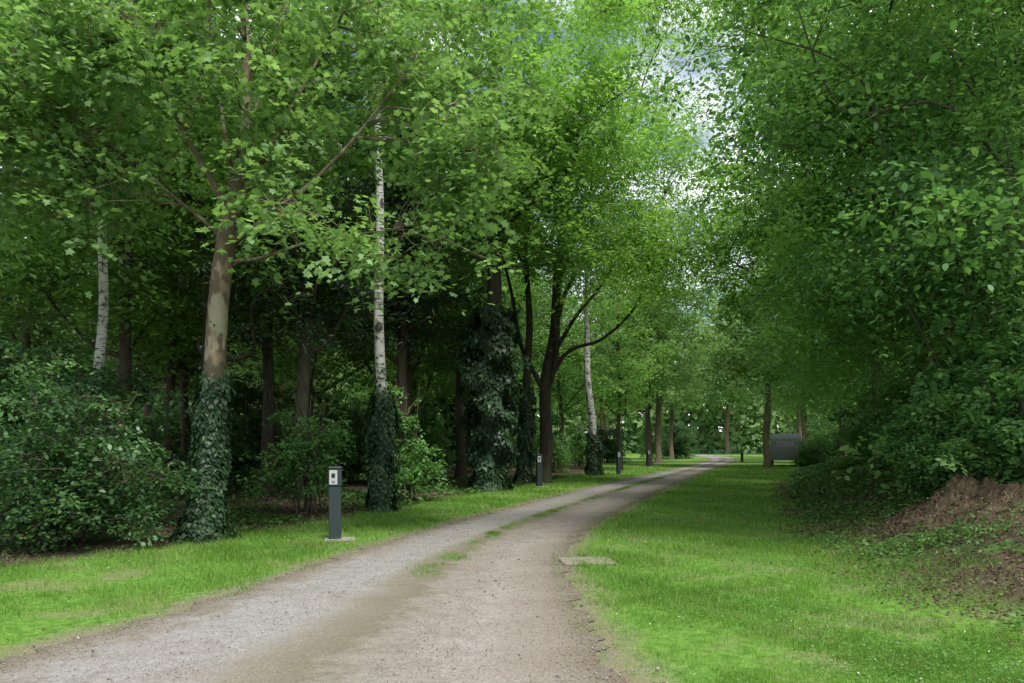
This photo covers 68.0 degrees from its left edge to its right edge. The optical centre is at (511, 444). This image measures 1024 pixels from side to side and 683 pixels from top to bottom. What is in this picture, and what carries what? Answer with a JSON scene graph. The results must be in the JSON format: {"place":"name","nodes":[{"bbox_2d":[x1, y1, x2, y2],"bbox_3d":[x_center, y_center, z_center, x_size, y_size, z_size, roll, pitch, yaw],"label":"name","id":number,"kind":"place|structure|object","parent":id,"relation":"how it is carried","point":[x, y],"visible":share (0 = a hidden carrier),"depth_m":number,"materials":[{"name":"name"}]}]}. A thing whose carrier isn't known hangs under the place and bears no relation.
{"place":"outdoors","nodes":[
{"label":"outdoors","id":0,"kind":"place"},
{"bbox_2d":[0,453,735,682],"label":"path","id":1,"kind":"structure","parent":0,"point":[332,642],"depth_m":6.70,"materials":[{"name":"grey gravel"}]},
{"bbox_2d":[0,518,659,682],"bbox_3d":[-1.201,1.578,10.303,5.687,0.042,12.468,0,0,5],"label":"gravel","id":2,"kind":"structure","parent":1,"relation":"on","point":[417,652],"depth_m":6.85,"materials":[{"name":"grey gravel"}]},
{"bbox_2d":[0,0,1004,442],"label":"sky","id":3,"kind":"structure","parent":0,"point":[694,74],"materials":[{"name":"white"}]},
{"bbox_2d":[0,448,1023,682],"bbox_3d":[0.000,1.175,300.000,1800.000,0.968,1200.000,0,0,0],"label":"ground","id":4,"kind":"structure","parent":0,"point":[633,665],"depth_m":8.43,"materials":[{"name":"green plant"}]},
{"bbox_2d":[0,0,118,331],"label":"broadleaf tree","id":5,"kind":"object","parent":4,"relation":"on","point":[21,294],"visible":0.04,"depth_m":21.00,"materials":[{"name":"green plant"}]},
{"bbox_2d":[0,0,132,317],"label":"broadleaf tree","id":6,"kind":"object","parent":4,"relation":"on","point":[35,253],"visible":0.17,"depth_m":17.11,"materials":[{"name":"green plant"}]},
{"bbox_2d":[0,41,151,409],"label":"broadleaf tree","id":7,"kind":"object","parent":4,"relation":"on","point":[25,334],"visible":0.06,"depth_m":28.77,"materials":[{"name":"green plant"}]},
{"bbox_2d":[0,332,179,516],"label":"understorey shrub","id":8,"kind":"object","parent":4,"relation":"on","point":[5,374],"visible":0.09,"depth_m":16.68,"materials":[{"name":"green plant"}]},
{"bbox_2d":[0,361,190,530],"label":"understorey shrub","id":9,"kind":"object","parent":4,"relation":"on","point":[96,381],"visible":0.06,"depth_m":14.81,"materials":[{"name":"green plant"}]},
{"bbox_2d":[13,359,181,497],"bbox_3d":[-12.017,-0.073,20.740,4.278,4.565,5.620,0,0,12],"label":"understorey shrub","id":10,"kind":"object","parent":4,"relation":"on","point":[146,400],"visible":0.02,"depth_m":21.83,"materials":[{"name":"green plant"}]},
{"bbox_2d":[0,352,210,557],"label":"viburnum shrub","id":11,"kind":"object","parent":4,"relation":"on","point":[51,495],"visible":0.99,"depth_m":11.45,"materials":[{"name":"green plant"}]},
{"bbox_2d":[1,49,258,491],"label":"broadleaf tree","id":12,"kind":"object","parent":4,"relation":"on","point":[170,383],"visible":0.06,"depth_m":25.44,"materials":[{"name":"green plant"}]},
{"bbox_2d":[17,0,252,415],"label":"birch tree","id":13,"kind":"object","parent":4,"relation":"on","point":[101,336],"visible":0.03,"depth_m":16.93,"materials":[{"name":"white plant"}]},
{"bbox_2d":[52,175,227,439],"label":"broadleaf tree","id":14,"kind":"object","parent":4,"relation":"on","point":[147,409],"visible":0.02,"depth_m":41.81,"materials":[{"name":"green plant"}]},
{"bbox_2d":[0,0,290,500],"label":"broadleaf tree","id":15,"kind":"object","parent":4,"relation":"on","point":[126,316],"visible":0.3,"depth_m":20.43,"materials":[{"name":"green plant"}]},
{"bbox_2d":[59,156,257,456],"bbox_3d":[-14.903,-6.946,34.223,11.164,17.517,10.464,0,0,34],"label":"broadleaf tree","id":16,"kind":"object","parent":4,"relation":"on","point":[157,386],"depth_m":32.90,"materials":[{"name":"green plant"}]},
{"bbox_2d":[143,402,196,478],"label":"understorey shrub","id":17,"kind":"object","parent":4,"relation":"on","point":[176,448],"visible":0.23,"depth_m":37.41,"materials":[{"name":"green plant"}]},
{"bbox_2d":[0,0,388,377],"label":"broadleaf tree","id":18,"kind":"object","parent":4,"relation":"on","point":[200,237],"visible":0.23,"depth_m":20.43,"materials":[{"name":"green plant"}]},
{"bbox_2d":[113,146,284,487],"bbox_3d":[-12.081,-5.107,28.962,6.069,13.748,5.858,0,0,5],"label":"spruce tree","id":19,"kind":"object","parent":4,"relation":"on","point":[182,384],"visible":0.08,"depth_m":28.87,"materials":[{"name":"green plant"}]},
{"bbox_2d":[178,370,318,493],"bbox_3d":[-9.731,-0.228,27.787,4.733,5.050,6.218,0,0,-37],"label":"understorey shrub","id":20,"kind":"object","parent":4,"relation":"on","point":[245,430],"visible":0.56,"depth_m":26.41,"materials":[{"name":"green plant"}]},
{"bbox_2d":[198,237,338,439],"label":"broadleaf tree","id":21,"kind":"object","parent":4,"relation":"on","point":[283,386],"visible":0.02,"depth_m":44.90,"materials":[{"name":"green plant"}]},
{"bbox_2d":[131,0,407,502],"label":"spruce tree","id":22,"kind":"object","parent":4,"relation":"on","point":[303,309],"visible":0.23,"depth_m":21.29,"materials":[{"name":"green plant"}]},
{"bbox_2d":[226,292,316,435],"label":"broadleaf tree","id":23,"kind":"object","parent":4,"relation":"on","point":[275,381],"visible":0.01,"depth_m":56.41,"materials":[{"name":"green plant"}]},
{"bbox_2d":[0,93,543,462],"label":"deep woodland","id":24,"kind":"object","parent":4,"relation":"on","point":[446,416],"visible":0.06,"depth_m":65.90,"materials":[{"name":"green plant"}]},
{"bbox_2d":[180,15,364,492],"bbox_3d":[-8.263,-6.319,25.990,6.880,16.146,7.127,0,0,-7],"label":"spruce tree","id":25,"kind":"object","parent":4,"relation":"on","point":[267,430],"visible":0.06,"depth_m":25.34,"materials":[{"name":"green plant"}]},
{"bbox_2d":[0,474,567,572],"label":"woodland ground cover","id":26,"kind":"object","parent":4,"relation":"on","point":[264,519],"visible":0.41,"depth_m":18.52,"materials":[{"name":"green plant"}]},
{"bbox_2d":[233,384,362,514],"bbox_3d":[-4.903,0.224,17.579,2.946,3.270,2.974,0,0,-8],"label":"tall shrub","id":27,"kind":"object","parent":4,"relation":"on","point":[304,460],"visible":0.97,"depth_m":17.45,"materials":[{"name":"green plant"}]},
{"bbox_2d":[0,0,609,544],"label":"plane tree","id":28,"kind":"object","parent":4,"relation":"on","point":[94,52],"visible":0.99,"depth_m":12.37,"materials":[{"name":"green plant"}]},
{"bbox_2d":[229,184,384,419],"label":"broadleaf tree","id":29,"kind":"object","parent":4,"relation":"on","point":[324,357],"visible":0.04,"depth_m":37.40,"materials":[{"name":"green plant"}]},
{"bbox_2d":[208,168,436,466],"bbox_3d":[-8.054,-5.744,29.108,8.977,15.028,9.578,0,0,13],"label":"broadleaf tree","id":30,"kind":"object","parent":4,"relation":"on","point":[294,361],"visible":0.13,"depth_m":29.20,"materials":[{"name":"green plant"}]},
{"bbox_2d":[293,397,373,483],"bbox_3d":[-7.015,0.069,32.805,5.286,4.293,4.024,0,0,34],"label":"understorey shrub","id":31,"kind":"object","parent":4,"relation":"on","point":[355,468],"visible":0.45,"depth_m":32.17,"materials":[{"name":"green plant"}]},
{"bbox_2d":[324,466,355,541],"bbox_3d":[-2.882,0.981,12.720,0.500,1.238,0.400,0,0,-14],"label":"power bollard","id":32,"kind":"object","parent":4,"relation":"on","point":[334,478],"visible":0.99,"depth_m":12.62,"materials":[{"name":"metal"}]},
{"bbox_2d":[317,295,430,421],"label":"broadleaf tree","id":33,"kind":"object","parent":4,"relation":"on","point":[350,395],"visible":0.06,"depth_m":59.19,"materials":[{"name":"green plant"}]},
{"bbox_2d":[257,0,532,512],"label":"birch tree","id":34,"kind":"object","parent":4,"relation":"on","point":[383,419],"visible":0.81,"depth_m":17.92,"materials":[{"name":"green plant"}]},
{"bbox_2d":[334,227,455,418],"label":"broadleaf tree","id":35,"kind":"object","parent":4,"relation":"on","point":[364,396],"visible":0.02,"depth_m":48.47,"materials":[{"name":"green plant"}]},
{"bbox_2d":[319,217,471,441],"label":"broadleaf tree","id":36,"kind":"object","parent":4,"relation":"on","point":[421,386],"visible":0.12,"depth_m":37.79,"materials":[{"name":"green plant"}]},
{"bbox_2d":[360,378,455,501],"bbox_3d":[-3.069,-0.003,21.256,2.839,3.726,2.661,0,0,40],"label":"understorey shrub","id":37,"kind":"object","parent":4,"relation":"on","point":[405,471],"visible":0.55,"depth_m":21.06,"materials":[{"name":"green plant"}]},
{"bbox_2d":[314,93,525,473],"bbox_3d":[-4.929,-6.435,30.555,11.313,16.397,11.088,0,0,-40],"label":"broadleaf tree","id":38,"kind":"object","parent":4,"relation":"on","point":[410,374],"visible":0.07,"depth_m":30.66,"materials":[{"name":"green plant"}]},
{"bbox_2d":[321,48,536,489],"bbox_3d":[-3.474,-6.442,26.933,7.260,16.448,7.009,0,0,32],"label":"spruce tree","id":39,"kind":"object","parent":4,"relation":"on","point":[404,331],"visible":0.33,"depth_m":26.94,"materials":[{"name":"green plant"}]},
{"bbox_2d":[410,384,457,478],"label":"understorey shrub","id":40,"kind":"object","parent":4,"relation":"on","point":[433,424],"visible":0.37,"depth_m":34.86,"materials":[{"name":"green plant"}]},
{"bbox_2d":[417,422,455,467],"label":"understorey shrub","id":41,"kind":"object","parent":4,"relation":"on","point":[447,452],"visible":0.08,"depth_m":53.47,"materials":[{"name":"green plant"}]},
{"bbox_2d":[388,117,519,479],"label":"broadleaf tree","id":42,"kind":"object","parent":4,"relation":"on","point":[460,469],"visible":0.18,"depth_m":34.80,"materials":[{"name":"green plant"}]},
{"bbox_2d":[7,309,943,453],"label":"woodland","id":43,"kind":"object","parent":4,"relation":"on","point":[710,436],"visible":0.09,"depth_m":142.78,"materials":[{"name":"green plant"}]},
{"bbox_2d":[445,413,516,472],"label":"understorey shrub","id":44,"kind":"object","parent":4,"relation":"on","point":[467,442],"visible":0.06,"depth_m":43.06,"materials":[{"name":"green plant"}]},
{"bbox_2d":[419,186,569,412],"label":"broadleaf tree","id":45,"kind":"object","parent":4,"relation":"on","point":[522,314],"visible":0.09,"depth_m":40.18,"materials":[{"name":"green plant"}]},
{"bbox_2d":[420,157,586,483],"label":"dark trunked tree","id":46,"kind":"object","parent":4,"relation":"on","point":[526,447],"visible":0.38,"depth_m":31.09,"materials":[{"name":"green plant"}]},
{"bbox_2d":[432,233,577,405],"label":"broadleaf tree","id":47,"kind":"object","parent":4,"relation":"on","point":[538,363],"visible":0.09,"depth_m":49.45,"materials":[{"name":"green plant"}]},
{"bbox_2d":[337,0,681,491],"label":"ivy clad tree","id":48,"kind":"object","parent":4,"relation":"on","point":[490,345],"visible":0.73,"depth_m":25.53,"materials":[{"name":"green plant"}]},
{"bbox_2d":[0,507,1022,682],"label":"fallen leaves","id":49,"kind":"object","parent":4,"relation":"on","point":[919,681],"visible":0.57,"depth_m":8.49,"materials":[{"name":"brown plant"}]},
{"bbox_2d":[0,463,1023,655],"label":"leaf litter","id":50,"kind":"object","parent":4,"relation":"on","point":[788,496],"visible":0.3,"depth_m":11.55,"materials":[{"name":"brown plant"}]},
{"bbox_2d":[2,496,1023,682],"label":"clover","id":51,"kind":"object","parent":4,"relation":"on","point":[890,650],"depth_m":8.21,"materials":[{"name":"green plant"}]},
{"bbox_2d":[533,454,547,486],"bbox_3d":[1.107,0.981,28.824,0.500,1.238,0.400,0,0,-17],"label":"power bollard","id":52,"kind":"object","parent":4,"relation":"on","point":[539,459],"visible":0.94,"depth_m":28.71,"materials":[{"name":"metal"}]},
{"bbox_2d":[533,397,576,472],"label":"understorey shrub","id":53,"kind":"object","parent":4,"relation":"on","point":[559,451],"visible":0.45,"depth_m":43.72,"materials":[{"name":"green plant"}]},
{"bbox_2d":[508,242,632,468],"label":"broadleaf tree","id":54,"kind":"object","parent":4,"relation":"on","point":[560,386],"visible":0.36,"depth_m":50.62,"materials":[{"name":"green plant"}]},
{"bbox_2d":[534,297,611,415],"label":"brown trunked tree","id":55,"kind":"object","parent":4,"relation":"on","point":[556,403],"visible":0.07,"depth_m":119.75,"materials":[{"name":"green plant"}]},
{"bbox_2d":[564,418,587,465],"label":"understorey shrub","id":56,"kind":"object","parent":4,"relation":"on","point":[579,444],"visible":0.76,"depth_m":56.83,"materials":[{"name":"green plant"}]},
{"bbox_2d":[558,557,616,565],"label":"concrete slab","id":57,"kind":"structure","parent":4,"relation":"on","point":[565,560],"depth_m":10.32,"materials":[{"name":"beige concrete"}]},
{"bbox_2d":[530,215,658,475],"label":"birch tree","id":58,"kind":"object","parent":4,"relation":"on","point":[594,447],"visible":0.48,"depth_m":39.85,"materials":[{"name":"birch leaf"},{"name":"white birch bark"},{"name":"ivy leaf"}]},
{"bbox_2d":[544,279,666,459],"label":"brown trunked tree","id":59,"kind":"object","parent":4,"relation":"on","point":[600,415],"visible":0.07,"depth_m":79.80,"materials":[{"name":"green plant"}]},
{"bbox_2d":[583,425,632,462],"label":"understorey shrub","id":60,"kind":"object","parent":4,"relation":"on","point":[610,448],"visible":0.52,"depth_m":67.36,"materials":[{"name":"green plant"}]},
{"bbox_2d":[459,0,760,482],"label":"honey locust tree","id":61,"kind":"object","parent":4,"relation":"on","point":[642,215],"visible":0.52,"depth_m":29.58,"materials":[{"name":"green plant"}]},
{"bbox_2d":[536,267,689,469],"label":"broadleaf tree","id":62,"kind":"object","parent":4,"relation":"on","point":[625,357],"visible":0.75,"depth_m":47.80,"materials":[{"name":"green plant"}]},
{"bbox_2d":[574,331,654,440],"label":"brown trunked tree","id":63,"kind":"object","parent":4,"relation":"on","point":[606,418],"visible":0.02,"depth_m":127.81,"materials":[{"name":"green plant"}]},
{"bbox_2d":[616,452,623,474],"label":"power bollard","id":64,"kind":"object","parent":4,"relation":"on","point":[618,462],"visible":0.92,"depth_m":40.93,"materials":[{"name":"metal"}]},
{"bbox_2d":[632,415,668,458],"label":"understorey shrub","id":65,"kind":"object","parent":4,"relation":"on","point":[641,435],"visible":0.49,"depth_m":87.80,"materials":[{"name":"green plant"}]},
{"bbox_2d":[582,256,720,465],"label":"broadleaf tree","id":66,"kind":"object","parent":4,"relation":"on","point":[654,382],"visible":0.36,"depth_m":58.27,"materials":[{"name":"green plant"}]},
{"bbox_2d":[574,237,732,462],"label":"brown trunked tree","id":67,"kind":"object","parent":4,"relation":"on","point":[657,441],"visible":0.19,"depth_m":65.48,"materials":[{"name":"green plant"}]},
{"bbox_2d":[611,306,727,459],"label":"brown trunked tree","id":68,"kind":"object","parent":4,"relation":"on","point":[671,409],"visible":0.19,"depth_m":80.82,"materials":[{"name":"green plant"}]},
{"bbox_2d":[660,422,699,458],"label":"understorey shrub","id":69,"kind":"object","parent":4,"relation":"on","point":[680,445],"visible":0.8,"depth_m":88.93,"materials":[{"name":"green plant"}]},
{"bbox_2d":[674,298,763,453],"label":"brown trunked tree","id":70,"kind":"object","parent":4,"relation":"on","point":[729,397],"visible":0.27,"depth_m":132.25,"materials":[{"name":"green plant"}]},
{"bbox_2d":[659,196,815,467],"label":"brown trunked tree","id":71,"kind":"object","parent":4,"relation":"on","point":[767,461],"visible":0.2,"depth_m":52.53,"materials":[{"name":"green plant"}]},
{"bbox_2d":[626,0,882,463],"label":"maple tree","id":72,"kind":"object","parent":4,"relation":"on","point":[744,235],"visible":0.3,"depth_m":26.90,"materials":[{"name":"green plant"}]},
{"bbox_2d":[531,0,1023,136],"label":"locust tree","id":73,"kind":"object","parent":4,"relation":"on","point":[899,18],"visible":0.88,"depth_m":12.02,"materials":[{"name":"green plant"}]},
{"bbox_2d":[747,345,814,415],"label":"brown trunked tree","id":74,"kind":"object","parent":4,"relation":"on","point":[779,402],"visible":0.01,"depth_m":93.69,"materials":[{"name":"green plant"}]},
{"bbox_2d":[770,433,800,465],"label":"caravan","id":75,"kind":"object","parent":4,"relation":"on","point":[778,449],"visible":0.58,"depth_m":56.51,"materials":[{"name":"black plastic"}]},
{"bbox_2d":[776,441,793,447],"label":"window","id":76,"kind":"structure","parent":75,"relation":"in","point":[779,444],"depth_m":56.40,"materials":[{"name":"grey glass"}]},
{"bbox_2d":[750,377,829,433],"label":"brown trunked tree","id":77,"kind":"object","parent":4,"relation":"on","point":[787,416],"visible":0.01,"depth_m":125.96,"materials":[{"name":"green plant"}]},
{"bbox_2d":[715,293,867,441],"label":"brown trunked tree","id":78,"kind":"object","parent":4,"relation":"on","point":[803,421],"depth_m":64.90,"materials":[{"name":"green plant"}]},
{"bbox_2d":[754,352,829,441],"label":"brown trunked tree","id":79,"kind":"object","parent":4,"relation":"on","point":[797,424],"visible":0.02,"depth_m":77.90,"materials":[{"name":"green plant"}]},
{"bbox_2d":[579,0,1023,417],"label":"hornbeam tree","id":80,"kind":"object","parent":4,"relation":"on","point":[997,191],"visible":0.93,"depth_m":11.87,"materials":[{"name":"green plant"}]},
{"bbox_2d":[787,439,826,466],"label":"bank shrub","id":81,"kind":"object","parent":4,"relation":"on","point":[805,456],"visible":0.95,"depth_m":54.80,"materials":[{"name":"green plant"}]},
{"bbox_2d":[785,416,832,438],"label":"understorey shrub","id":82,"kind":"object","parent":4,"relation":"on","point":[808,426],"visible":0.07,"depth_m":84.80,"materials":[{"name":"green plant"}]},
{"bbox_2d":[787,419,835,463],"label":"bank shrub","id":83,"kind":"object","parent":4,"relation":"on","point":[824,435],"visible":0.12,"depth_m":60.85,"materials":[{"name":"green plant"}]},
{"bbox_2d":[796,432,836,462],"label":"bank shrub","id":84,"kind":"object","parent":4,"relation":"on","point":[822,444],"visible":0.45,"depth_m":55.42,"materials":[{"name":"green plant"}]},
{"bbox_2d":[628,0,1023,399],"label":"hornbeam tree","id":85,"kind":"object","parent":4,"relation":"on","point":[858,142],"visible":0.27,"depth_m":15.20,"materials":[{"name":"green plant"}]},
{"bbox_2d":[647,0,1023,389],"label":"hornbeam tree","id":86,"kind":"object","parent":4,"relation":"on","point":[980,272],"visible":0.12,"depth_m":17.56,"materials":[{"name":"green plant"}]},
{"bbox_2d":[653,0,1023,445],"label":"hornbeam tree","id":87,"kind":"object","parent":4,"relation":"on","point":[833,327],"visible":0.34,"depth_m":17.37,"materials":[{"name":"green plant"}]},
{"bbox_2d":[824,421,853,457],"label":"bank shrub","id":88,"kind":"object","parent":4,"relation":"on","point":[836,447],"visible":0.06,"depth_m":56.57,"materials":[{"name":"green plant"}]},
{"bbox_2d":[702,152,976,455],"bbox_3d":[15.077,-6.592,32.123,13.468,14.975,12.257,0,0,-25],"label":"hornbeam tree","id":89,"kind":"object","parent":4,"relation":"on","point":[806,368],"visible":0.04,"depth_m":33.40,"materials":[{"name":"green plant"}]},
{"bbox_2d":[783,291,899,457],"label":"broadleaf tree","id":90,"kind":"object","parent":4,"relation":"on","point":[840,444],"depth_m":51.90,"materials":[{"name":"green plant"}]},
{"bbox_2d":[745,256,941,456],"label":"hornbeam tree","id":91,"kind":"object","parent":4,"relation":"on","point":[816,410],"visible":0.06,"depth_m":47.31,"materials":[{"name":"green plant"}]},
{"bbox_2d":[789,339,898,428],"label":"hornbeam tree","id":92,"kind":"object","parent":4,"relation":"on","point":[827,413],"visible":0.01,"depth_m":63.76,"materials":[{"name":"green plant"}]},
{"bbox_2d":[732,180,977,457],"bbox_3d":[17.872,-6.953,39.347,12.814,15.656,14.080,0,0,19],"label":"hornbeam tree","id":93,"kind":"object","parent":4,"relation":"on","point":[804,387],"visible":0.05,"depth_m":39.57,"materials":[{"name":"green plant"}]},
{"bbox_2d":[827,414,885,458],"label":"bank shrub","id":94,"kind":"object","parent":4,"relation":"on","point":[851,453],"visible":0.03,"depth_m":35.52,"materials":[{"name":"green plant"}]},
{"bbox_2d":[825,359,915,463],"bbox_3d":[14.204,-0.868,28.349,6.017,4.856,5.262,0,0,-26],"label":"bank shrub","id":95,"kind":"object","parent":4,"relation":"on","point":[856,423],"visible":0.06,"depth_m":28.30,"materials":[{"name":"green plant"}]},
{"bbox_2d":[724,14,1023,445],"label":"hornbeam tree","id":96,"kind":"object","parent":4,"relation":"on","point":[882,376],"visible":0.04,"depth_m":22.17,"materials":[{"name":"green plant"}]},
{"bbox_2d":[848,373,932,473],"bbox_3d":[12.476,-0.568,22.674,4.155,3.834,4.751,0,0,-18],"label":"bank shrub","id":97,"kind":"object","parent":4,"relation":"on","point":[879,459],"visible":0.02,"depth_m":23.58,"materials":[{"name":"green plant"}]},
{"bbox_2d":[849,369,934,479],"bbox_3d":[10.285,-0.480,18.598,4.471,3.608,3.910,0,0,-6],"label":"bank shrub","id":98,"kind":"object","parent":4,"relation":"on","point":[906,396],"visible":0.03,"depth_m":18.45,"materials":[{"name":"green plant"}]},
{"bbox_2d":[785,455,1023,630],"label":"ground ivy","id":99,"kind":"object","parent":4,"relation":"on","point":[811,471],"visible":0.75,"depth_m":14.01,"materials":[{"name":"green plant"}]},
{"bbox_2d":[831,277,1023,498],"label":"bank shrub","id":100,"kind":"object","parent":4,"relation":"on","point":[949,374],"visible":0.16,"depth_m":14.72,"materials":[{"name":"green plant"}]},
{"bbox_2d":[872,361,1023,493],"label":"bank shrub","id":101,"kind":"object","parent":4,"relation":"on","point":[942,432],"visible":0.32,"depth_m":13.11,"materials":[{"name":"green plant"}]},
{"bbox_2d":[873,472,1023,538],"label":"dirt mound","id":102,"kind":"object","parent":4,"relation":"on","point":[965,486],"visible":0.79,"depth_m":11.22,"materials":[{"name":"soil"}]},
{"bbox_2d":[906,329,1023,485],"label":"bank shrub","id":103,"kind":"object","parent":4,"relation":"on","point":[1007,430],"visible":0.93,"depth_m":11.71,"materials":[{"name":"green plant"}]},
{"bbox_2d":[936,336,1023,436],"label":"bank shrub","id":104,"kind":"object","parent":4,"relation":"on","point":[1018,362],"visible":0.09,"depth_m":13.28,"materials":[{"name":"green plant"}]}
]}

